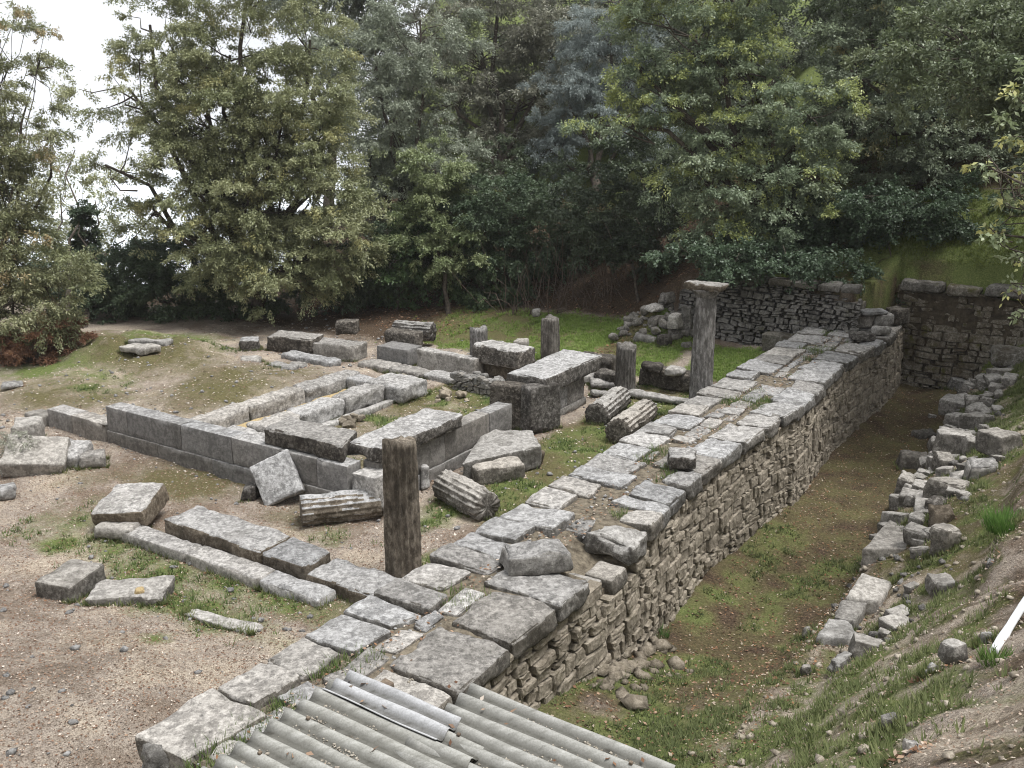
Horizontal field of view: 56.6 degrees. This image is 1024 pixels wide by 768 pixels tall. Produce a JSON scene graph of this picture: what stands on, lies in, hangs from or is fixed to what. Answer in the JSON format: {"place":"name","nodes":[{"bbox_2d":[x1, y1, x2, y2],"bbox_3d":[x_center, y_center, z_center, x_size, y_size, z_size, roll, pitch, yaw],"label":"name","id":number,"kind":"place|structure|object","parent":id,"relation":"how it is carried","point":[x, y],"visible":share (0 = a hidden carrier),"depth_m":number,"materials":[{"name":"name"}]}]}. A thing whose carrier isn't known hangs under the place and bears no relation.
{"place":"outdoors","nodes":[
{"label":"outdoors","id":0,"kind":"place"},
{"bbox_2d":[0,170,358,284],"bbox_3d":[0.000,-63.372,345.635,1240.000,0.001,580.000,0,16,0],"label":"sea","id":1,"kind":"structure","parent":0,"point":[143,192],"depth_m":400.96,"materials":[{"name":"grey liquid"}]},
{"bbox_2d":[0,0,432,169],"label":"sky","id":2,"kind":"structure","parent":0,"point":[84,25],"materials":[{"name":"white"}]},
{"bbox_2d":[0,0,1023,767],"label":"ground","id":3,"kind":"structure","parent":0,"point":[882,294],"depth_m":17.57,"materials":[{"name":"soil"}]},
{"bbox_2d":[0,434,70,477],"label":"tilted block","id":4,"kind":"object","parent":3,"relation":"on","point":[48,456],"depth_m":20.27,"materials":[{"name":"stone"}]},
{"bbox_2d":[0,309,99,366],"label":"bracken","id":5,"kind":"object","parent":3,"relation":"on","point":[15,354],"visible":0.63,"depth_m":29.05,"materials":[{"name":"brown plant"}]},
{"bbox_2d":[0,0,110,356],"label":"deciduous tree","id":6,"kind":"object","parent":3,"relation":"on","point":[34,284],"visible":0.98,"depth_m":28.86,"materials":[{"name":"green plant"}]},
{"bbox_2d":[35,559,105,602],"bbox_3d":[-6.996,3.159,15.082,0.686,0.441,0.885,4,16,13],"label":"fallen block","id":7,"kind":"object","parent":3,"relation":"on","point":[70,578],"depth_m":14.85,"materials":[{"name":"stone"}]},
{"bbox_2d":[65,199,106,327],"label":"ivy column","id":8,"kind":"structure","parent":3,"relation":"on","point":[82,236],"depth_m":37.68,"materials":[{"name":"green plant"}]},
{"bbox_2d":[9,150,170,310],"bbox_3d":[-16.626,-5.874,38.110,6.514,6.694,11.000,-12,20,-38],"label":"deciduous tree","id":9,"kind":"object","parent":3,"relation":"on","point":[66,228],"visible":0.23,"depth_m":39.80,"materials":[{"name":"green plant"}]},
{"bbox_2d":[15,241,179,324],"bbox_3d":[-16.244,-3.436,36.591,7.002,4.196,4.021,0,16,0],"label":"shrub","id":10,"kind":"object","parent":3,"relation":"on","point":[124,312],"visible":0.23,"depth_m":35.77,"materials":[{"name":"green plant"}]},
{"bbox_2d":[94,522,140,538],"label":"tilted block","id":11,"kind":"object","parent":3,"relation":"on","point":[113,530],"depth_m":17.14,"materials":[{"name":"stone"}]},
{"bbox_2d":[91,482,168,525],"bbox_3d":[-7.131,2.240,17.768,1.084,0.524,1.100,1,16,5],"label":"tilted block","id":12,"kind":"object","parent":11,"relation":"on","point":[143,504],"depth_m":17.54,"materials":[{"name":"stone"}]},
{"bbox_2d":[85,575,174,605],"bbox_3d":[-5.943,3.286,14.832,1.222,0.352,0.676,-1,16,-4],"label":"fallen block","id":13,"kind":"object","parent":3,"relation":"on","point":[107,591],"depth_m":14.70,"materials":[{"name":"stone"}]},
{"bbox_2d":[116,526,201,561],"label":"step block","id":14,"kind":"structure","parent":3,"relation":"on","point":[164,544],"depth_m":16.71,"materials":[{"name":"stone"}]},
{"bbox_2d":[95,222,240,323],"bbox_3d":[-12.923,-3.965,36.495,6.264,4.827,4.006,0,16,0],"label":"shrub","id":15,"kind":"object","parent":3,"relation":"on","point":[145,290],"visible":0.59,"depth_m":35.61,"materials":[{"name":"green plant"}]},
{"bbox_2d":[24,402,383,510],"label":"cella front wall","id":16,"kind":"structure","parent":3,"relation":"on","point":[232,455],"depth_m":20.39,"materials":[{"name":"stone"}]},
{"bbox_2d":[264,416,356,461],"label":"cap slab","id":17,"kind":"structure","parent":16,"relation":"on","point":[321,440],"depth_m":18.90,"materials":[{"name":"stone"}]},
{"bbox_2d":[190,403,249,427],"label":"bench block","id":18,"kind":"structure","parent":3,"relation":"on","point":[231,414],"depth_m":23.02,"materials":[{"name":"stone"}]},
{"bbox_2d":[50,0,394,326],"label":"deciduous tree","id":19,"kind":"object","parent":3,"relation":"on","point":[246,223],"visible":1,"depth_m":33.39,"materials":[{"name":"green plant"}]},
{"bbox_2d":[164,505,289,563],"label":"step block","id":20,"kind":"structure","parent":3,"relation":"on","point":[230,534],"depth_m":16.56,"materials":[{"name":"stone"}]},
{"bbox_2d":[185,546,275,587],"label":"step block","id":21,"kind":"structure","parent":3,"relation":"on","point":[245,571],"depth_m":15.83,"materials":[{"name":"stone"}]},
{"bbox_2d":[0,405,463,767],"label":"fallen leaves","id":22,"kind":"object","parent":3,"relation":"on","point":[55,676],"visible":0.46,"depth_m":13.80,"materials":[{"name":"plant"}]},
{"bbox_2d":[172,265,292,321],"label":"shrub","id":23,"kind":"object","parent":3,"relation":"on","point":[224,311],"visible":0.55,"depth_m":35.92,"materials":[{"name":"green plant"}]},
{"bbox_2d":[236,386,304,419],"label":"bench block","id":24,"kind":"structure","parent":3,"relation":"on","point":[274,402],"depth_m":24.22,"materials":[{"name":"stone"}]},
{"bbox_2d":[249,449,304,505],"bbox_3d":[-4.651,1.877,18.824,1.096,1.098,0.600,-2,16,-6],"label":"leaning slab","id":25,"kind":"object","parent":3,"relation":"on","point":[277,479],"depth_m":18.73,"materials":[{"name":"stone"}]},
{"bbox_2d":[267,330,323,353],"bbox_3d":[-7.093,-1.359,31.067,1.780,0.583,0.920,5,16,18],"label":"squared block","id":26,"kind":"object","parent":3,"relation":"on","point":[282,341],"depth_m":30.74,"materials":[{"name":"stone"}]},
{"bbox_2d":[262,537,330,579],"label":"step block","id":27,"kind":"structure","parent":3,"relation":"on","point":[296,557],"depth_m":15.66,"materials":[{"name":"stone"}]},
{"bbox_2d":[260,570,335,606],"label":"step block","id":28,"kind":"structure","parent":3,"relation":"on","point":[280,584],"depth_m":15.02,"materials":[{"name":"stone"}]},
{"bbox_2d":[286,397,344,422],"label":"bench block","id":29,"kind":"structure","parent":3,"relation":"on","point":[321,410],"depth_m":23.57,"materials":[{"name":"stone"}]},
{"bbox_2d":[293,370,359,402],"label":"bench block","id":30,"kind":"structure","parent":3,"relation":"on","point":[325,385],"depth_m":25.79,"materials":[{"name":"stone"}]},
{"bbox_2d":[0,316,678,757],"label":"pebbles","id":31,"kind":"object","parent":3,"relation":"on","point":[10,692],"visible":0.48,"depth_m":15.75,"materials":[{"name":"stone"}]},
{"bbox_2d":[313,337,366,361],"bbox_3d":[-5.472,-1.067,30.125,1.653,0.609,0.831,7,17,23],"label":"squared block","id":32,"kind":"object","parent":3,"relation":"on","point":[343,349],"depth_m":29.82,"materials":[{"name":"stone"}]},
{"bbox_2d":[299,489,382,526],"bbox_3d":[-3.233,2.340,18.022,1.515,0.661,0.655,-5,16,-16],"label":"column drum","id":33,"kind":"object","parent":3,"relation":"on","point":[344,506],"depth_m":17.79,"materials":[{"name":"stone"}]},
{"bbox_2d":[0,318,685,551],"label":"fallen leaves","id":34,"kind":"object","parent":3,"relation":"on","point":[268,391],"visible":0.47,"depth_m":25.99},
{"bbox_2d":[1,339,688,646],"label":"grass","id":35,"kind":"structure","parent":3,"relation":"on","point":[229,583],"depth_m":17.21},
{"bbox_2d":[259,0,440,239],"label":"broadleaf tree","id":36,"kind":"object","parent":3,"relation":"on","point":[357,7],"visible":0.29,"depth_m":46.49,"materials":[{"name":"green plant"}]},
{"bbox_2d":[305,558,400,602],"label":"step block","id":37,"kind":"structure","parent":3,"relation":"on","point":[348,580],"depth_m":15.12,"materials":[{"name":"stone"}]},
{"bbox_2d":[280,219,428,316],"bbox_3d":[-6.029,-4.331,36.275,5.703,4.052,3.728,0,16,0],"label":"shrub","id":38,"kind":"object","parent":3,"relation":"on","point":[366,292],"visible":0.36,"depth_m":35.99,"materials":[{"name":"green plant"}]},
{"bbox_2d":[331,383,384,414],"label":"bench block","id":39,"kind":"structure","parent":3,"relation":"on","point":[364,395],"depth_m":24.76,"materials":[{"name":"stone"}]},
{"bbox_2d":[367,373,427,403],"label":"bench block","id":40,"kind":"structure","parent":3,"relation":"on","point":[400,388],"depth_m":25.54,"materials":[{"name":"stone"}]},
{"bbox_2d":[377,341,421,364],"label":"wall block","id":41,"kind":"structure","parent":3,"relation":"on","point":[399,352],"depth_m":29.23,"materials":[{"name":"grey stone"}]},
{"bbox_2d":[382,435,421,577],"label":"fluted column","id":42,"kind":"structure","parent":3,"relation":"on","point":[402,532],"depth_m":15.20,"materials":[{"name":"stone"}]},
{"bbox_2d":[310,0,497,299],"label":"broadleaf tree","id":43,"kind":"object","parent":3,"relation":"on","point":[382,153],"visible":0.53,"depth_m":37.39,"materials":[{"name":"green plant"}]},
{"bbox_2d":[347,206,464,310],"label":"shrub","id":44,"kind":"object","parent":3,"relation":"on","point":[406,289],"visible":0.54,"depth_m":35.95,"materials":[{"name":"green plant"}]},
{"bbox_2d":[367,129,490,314],"bbox_3d":[-3.109,-5.971,35.529,4.724,6.868,3.522,0,16,0],"label":"broadleaf tree","id":45,"kind":"object","parent":3,"relation":"on","point":[429,183],"visible":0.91,"depth_m":35.05,"materials":[{"name":"green plant"}]},
{"bbox_2d":[363,402,511,489],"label":"cella side wall","id":46,"kind":"structure","parent":3,"relation":"on","point":[449,451],"depth_m":20.62,"materials":[{"name":"stone"}]},
{"bbox_2d":[347,408,462,461],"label":"cap slab","id":47,"kind":"structure","parent":46,"relation":"on","point":[425,425],"depth_m":19.29,"materials":[{"name":"stone"}]},
{"bbox_2d":[201,670,674,767],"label":"shed roof","id":48,"kind":"structure","parent":3,"relation":"on","point":[487,737],"depth_m":7.74,"materials":[{"name":"metal"}]},
{"bbox_2d":[416,347,483,373],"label":"wall block","id":49,"kind":"structure","parent":3,"relation":"on","point":[434,359],"depth_m":28.23,"materials":[{"name":"stone"}]},
{"bbox_2d":[432,469,500,521],"bbox_3d":[-0.883,2.177,18.427,0.676,0.694,1.462,-11,19,-35],"label":"column drum","id":50,"kind":"object","parent":3,"relation":"on","point":[471,498],"depth_m":18.08,"materials":[{"name":"stone"}]},
{"bbox_2d":[387,120,553,257],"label":"shrub","id":51,"kind":"object","parent":3,"relation":"on","point":[517,152],"visible":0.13,"depth_m":40.48,"materials":[{"name":"green plant"}]},
{"bbox_2d":[450,370,504,396],"bbox_3d":[-0.950,-0.039,26.610,1.704,0.540,0.706,11,19,35],"label":"rubble partition","id":52,"kind":"object","parent":3,"relation":"on","point":[482,382],"visible":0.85,"depth_m":26.41,"materials":[{"name":"stone"}]},
{"bbox_2d":[439,244,530,312],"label":"shrub","id":53,"kind":"object","parent":3,"relation":"on","point":[478,293],"visible":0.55,"depth_m":35.97,"materials":[{"name":"green plant"}]},
{"bbox_2d":[470,456,524,485],"bbox_3d":[-0.333,1.822,19.978,1.184,0.465,0.659,-8,17,-27],"label":"fallen block","id":54,"kind":"object","parent":3,"relation":"on","point":[504,469],"depth_m":19.75,"materials":[{"name":"stone"}]},
{"bbox_2d":[483,364,513,378],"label":"wall block","id":55,"kind":"structure","parent":3,"relation":"on","point":[493,371],"depth_m":27.86,"materials":[{"name":"stone"}]},
{"bbox_2d":[472,339,535,369],"bbox_3d":[-0.235,-0.877,27.750,1.771,0.597,0.990,12,19,36],"label":"cap slab","id":56,"kind":"object","parent":55,"relation":"on","point":[515,356],"depth_m":27.37,"materials":[{"name":"stone"}]},
{"bbox_2d":[375,0,627,184],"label":"broadleaf tree","id":57,"kind":"object","parent":3,"relation":"on","point":[530,42],"visible":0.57,"depth_m":44.42,"materials":[{"name":"green plant"}]},
{"bbox_2d":[462,429,541,478],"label":"broken slab","id":58,"kind":"structure","parent":3,"relation":"on","point":[524,446],"depth_m":20.55,"materials":[{"name":"stone"}]},
{"bbox_2d":[489,380,525,428],"bbox_3d":[-0.082,0.510,23.420,0.919,1.139,0.524,3,16,10],"label":"orthostat","id":59,"kind":"object","parent":3,"relation":"on","point":[505,391],"visible":0.58,"depth_m":23.14,"materials":[{"name":"stone"}]},
{"bbox_2d":[429,166,587,306],"bbox_3d":[-0.113,-5.456,36.586,6.171,5.687,4.364,0,16,0],"label":"shrub","id":60,"kind":"object","parent":3,"relation":"on","point":[497,218],"visible":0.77,"depth_m":35.63,"materials":[{"name":"green plant"}]},
{"bbox_2d":[0,338,1018,765],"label":"fallen leaves","id":61,"kind":"object","parent":3,"relation":"on","point":[924,744],"visible":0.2,"depth_m":14.22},
{"bbox_2d":[135,324,904,767],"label":"retaining wall","id":62,"kind":"structure","parent":3,"relation":"on","point":[651,556],"depth_m":14.70,"materials":[{"name":"stone"}]},
{"bbox_2d":[171,326,848,767],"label":"grass","id":63,"kind":"structure","parent":62,"relation":"on","point":[619,514],"depth_m":11.23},
{"bbox_2d":[215,332,846,758],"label":"fallen leaves","id":64,"kind":"object","parent":62,"relation":"on","point":[553,536],"visible":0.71,"depth_m":14.63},
{"bbox_2d":[499,539,573,576],"bbox_3d":[0.344,2.447,13.409,0.986,0.382,0.576,-3,16,-12],"label":"loose boulder","id":65,"kind":"object","parent":62,"relation":"on","point":[539,557],"visible":1,"depth_m":13.22,"materials":[{"name":"stone"}]},
{"bbox_2d":[453,229,602,314],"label":"bramble","id":66,"kind":"object","parent":3,"relation":"on","point":[524,301],"visible":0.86,"depth_m":35.24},
{"bbox_2d":[45,328,1023,762],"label":"grass","id":67,"kind":"structure","parent":3,"relation":"on","point":[795,670],"depth_m":14.88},
{"bbox_2d":[520,382,560,433],"bbox_3d":[0.689,0.566,23.138,0.920,1.174,0.493,-9,18,-31],"label":"orthostat","id":68,"kind":"object","parent":3,"relation":"on","point":[540,407],"visible":0.94,"depth_m":22.93,"materials":[{"name":"stone"}]},
{"bbox_2d":[540,314,559,358],"bbox_3d":[1.199,-1.475,29.709,0.618,1.364,0.587,0,16,0],"label":"column stub","id":69,"kind":"object","parent":3,"relation":"on","point":[550,337],"depth_m":29.51,"materials":[{"name":"grey stone"}]},
{"bbox_2d":[560,377,585,415],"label":"cella rear side wall","id":70,"kind":"structure","parent":3,"relation":"on","point":[572,397],"depth_m":24.70,"materials":[{"name":"stone"}]},
{"bbox_2d":[506,349,601,387],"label":"cap slab","id":71,"kind":"structure","parent":70,"relation":"on","point":[564,368],"depth_m":24.06,"materials":[{"name":"stone"}]},
{"bbox_2d":[282,165,878,355],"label":"fallen leaves","id":72,"kind":"object","parent":3,"relation":"on","point":[435,315],"visible":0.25,"depth_m":35.41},
{"bbox_2d":[519,191,662,280],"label":"shrub","id":73,"kind":"object","parent":3,"relation":"on","point":[567,244],"visible":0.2,"depth_m":36.37,"materials":[{"name":"green plant"}]},
{"bbox_2d":[376,269,818,391],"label":"grass","id":74,"kind":"structure","parent":3,"relation":"on","point":[603,338],"depth_m":31.95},
{"bbox_2d":[515,0,684,198],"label":"olive tree","id":75,"kind":"object","parent":3,"relation":"on","point":[592,88],"visible":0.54,"depth_m":40.53,"materials":[{"name":"green plant"}]},
{"bbox_2d":[482,0,724,131],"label":"broadleaf tree","id":76,"kind":"object","parent":3,"relation":"on","point":[585,3],"visible":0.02,"depth_m":48.60,"materials":[{"name":"green plant"}]},
{"bbox_2d":[585,386,630,424],"bbox_3d":[2.479,0.564,24.242,0.674,0.703,1.872,7,17,24],"label":"column drum","id":77,"kind":"object","parent":3,"relation":"on","point":[608,406],"depth_m":23.66,"materials":[{"name":"stone"}]},
{"bbox_2d":[526,148,708,302],"bbox_3d":[3.896,-5.720,34.116,6.760,5.575,3.606,0,16,0],"label":"shrub","id":78,"kind":"object","parent":3,"relation":"on","point":[618,249],"visible":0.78,"depth_m":33.62,"materials":[{"name":"green plant"}]},
{"bbox_2d":[548,178,686,313],"bbox_3d":[3.799,-5.042,34.956,5.671,4.760,3.649,0,16,0],"label":"bramble","id":79,"kind":"object","parent":3,"relation":"on","point":[606,275],"visible":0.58,"depth_m":35.10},
{"bbox_2d":[615,341,636,389],"bbox_3d":[3.168,-0.476,26.425,0.586,1.394,0.579,0,16,0],"label":"column stub","id":80,"kind":"object","parent":3,"relation":"on","point":[625,373],"depth_m":26.23,"materials":[{"name":"grey stone"}]},
{"bbox_2d":[605,399,657,443],"bbox_3d":[2.945,0.881,23.116,0.694,0.707,2.019,8,17,27],"label":"column drum","id":81,"kind":"object","parent":3,"relation":"on","point":[636,416],"depth_m":22.49,"materials":[{"name":"stone"}]},
{"bbox_2d":[585,635,693,709],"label":"pebbles","id":82,"kind":"object","parent":3,"relation":"on","point":[613,671],"visible":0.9,"depth_m":13.98,"materials":[{"name":"stone"}]},
{"bbox_2d":[573,109,722,231],"bbox_3d":[6.143,-7.803,38.143,6.686,6.211,4.841,-8,17,-26],"label":"shrub","id":83,"kind":"object","parent":3,"relation":"on","point":[640,151],"visible":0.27,"depth_m":37.26,"materials":[{"name":"green plant"}]},
{"bbox_2d":[617,303,692,347],"bbox_3d":[4.992,-2.049,31.651,2.917,1.258,1.867,11,19,35],"label":"rockfall rubble","id":84,"kind":"object","parent":3,"relation":"on","point":[631,319],"visible":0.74,"depth_m":31.23,"materials":[{"name":"stone"}]},
{"bbox_2d":[639,366,689,391],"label":"block","id":85,"kind":"structure","parent":3,"relation":"on","point":[661,379],"depth_m":26.66,"materials":[{"name":"stone"}]},
{"bbox_2d":[684,280,728,398],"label":"doric column","id":86,"kind":"structure","parent":3,"relation":"on","point":[703,346],"depth_m":23.28,"materials":[{"name":"grey stone"}]},
{"bbox_2d":[555,0,870,263],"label":"oak tree","id":87,"kind":"object","parent":3,"relation":"on","point":[749,171],"visible":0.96,"depth_m":30.58,"materials":[{"name":"green plant"}]},
{"bbox_2d":[539,507,902,767],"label":"grass","id":88,"kind":"structure","parent":3,"relation":"on","point":[682,733],"depth_m":13.09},
{"bbox_2d":[597,0,870,168],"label":"broadleaf tree","id":89,"kind":"object","parent":3,"relation":"on","point":[790,33],"visible":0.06,"depth_m":41.39,"materials":[{"name":"green plant"}]},
{"bbox_2d":[639,225,886,294],"bbox_3d":[7.780,-3.923,30.547,7.506,2.284,5.415,0,16,0],"label":"shrub","id":90,"kind":"object","parent":3,"relation":"on","point":[808,269],"visible":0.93,"depth_m":29.32,"materials":[{"name":"green plant"}]},
{"bbox_2d":[547,367,991,767],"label":"fallen leaves","id":91,"kind":"object","parent":3,"relation":"on","point":[713,702],"visible":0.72,"depth_m":15.99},
{"bbox_2d":[678,270,865,351],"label":"terrace wall","id":92,"kind":"structure","parent":3,"relation":"on","point":[760,309],"depth_m":29.74,"materials":[{"name":"stone"}]},
{"bbox_2d":[742,184,902,265],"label":"shrub","id":93,"kind":"object","parent":3,"relation":"on","point":[815,226],"visible":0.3,"depth_m":30.79,"materials":[{"name":"green plant"}]},
{"bbox_2d":[816,618,854,646],"bbox_3d":[4.895,3.882,14.543,0.687,0.380,0.605,0,16,0],"label":"paving slab","id":94,"kind":"object","parent":3,"relation":"on","point":[833,632],"depth_m":14.31,"materials":[{"name":"stone"}]},
{"bbox_2d":[666,362,1023,767],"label":"grass","id":95,"kind":"structure","parent":3,"relation":"on","point":[806,759],"depth_m":10.52,"materials":[{"name":"plant"}]},
{"bbox_2d":[799,0,900,183],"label":"broadleaf tree","id":96,"kind":"object","parent":3,"relation":"on","point":[850,14],"visible":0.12,"depth_m":34.42,"materials":[{"name":"green plant"}]},
{"bbox_2d":[686,376,1023,767],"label":"fallen leaves","id":97,"kind":"object","parent":3,"relation":"on","point":[991,741],"visible":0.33,"depth_m":10.28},
{"bbox_2d":[687,372,1023,767],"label":"pebbles","id":98,"kind":"object","parent":3,"relation":"on","point":[948,754],"visible":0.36,"depth_m":10.66,"materials":[{"name":"stone"}]},
{"bbox_2d":[845,573,891,614],"bbox_3d":[5.846,3.494,15.560,0.547,0.379,1.019,10,18,32],"label":"stone block","id":99,"kind":"object","parent":3,"relation":"on","point":[871,592],"depth_m":15.39,"materials":[{"name":"stone"}]},
{"bbox_2d":[743,122,1023,387],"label":"grass","id":100,"kind":"structure","parent":3,"relation":"on","point":[963,248],"depth_m":30.08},
{"bbox_2d":[861,520,907,567],"bbox_3d":[7.085,2.944,17.458,0.671,0.544,2.173,11,19,35],"label":"stone block","id":101,"kind":"object","parent":3,"relation":"on","point":[883,543],"depth_m":16.86,"materials":[{"name":"stone"}]},
{"bbox_2d":[793,167,1023,253],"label":"shrub","id":102,"kind":"object","parent":3,"relation":"on","point":[874,221],"visible":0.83,"depth_m":29.90,"materials":[{"name":"green plant"}]},
{"bbox_2d":[797,0,1023,222],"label":"broadleaf tree","id":103,"kind":"object","parent":3,"relation":"on","point":[946,141],"visible":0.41,"depth_m":31.41,"materials":[{"name":"green plant"}]},
{"bbox_2d":[837,0,1023,157],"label":"broadleaf tree","id":104,"kind":"object","parent":3,"relation":"on","point":[989,41],"visible":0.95,"depth_m":23.31,"materials":[{"name":"green plant"}]},
{"bbox_2d":[848,366,1018,659],"bbox_3d":[9.407,1.777,20.667,2.607,2.430,18.300,9,18,30],"label":"collapsed rubble","id":105,"kind":"object","parent":3,"relation":"on","point":[916,532],"visible":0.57,"depth_m":18.61,"materials":[{"name":"stone"}]},
{"bbox_2d":[929,523,961,555],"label":"bank block","id":106,"kind":"object","parent":3,"relation":"on","point":[943,536],"depth_m":15.53,"materials":[{"name":"stone"}]},
{"bbox_2d":[932,426,975,453],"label":"bank block","id":107,"kind":"object","parent":3,"relation":"on","point":[947,439],"depth_m":21.09,"materials":[{"name":"stone"}]},
{"bbox_2d":[896,278,1023,388],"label":"end wall","id":108,"kind":"structure","parent":3,"relation":"on","point":[957,330],"depth_m":29.40,"materials":[{"name":"stone"}]},
{"bbox_2d":[959,57,1023,325],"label":"broadleaf tree","id":109,"kind":"object","parent":3,"relation":"on","point":[1010,140],"visible":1,"depth_m":15.59,"materials":[{"name":"green plant"}]},
{"bbox_2d":[975,427,1022,455],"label":"bank block","id":110,"kind":"object","parent":3,"relation":"on","point":[994,441],"depth_m":19.00,"materials":[{"name":"stone"}]},
{"bbox_2d":[974,501,1023,536],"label":"grass tuft","id":111,"kind":"object","parent":3,"relation":"on","point":[1000,519],"visible":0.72,"depth_m":13.51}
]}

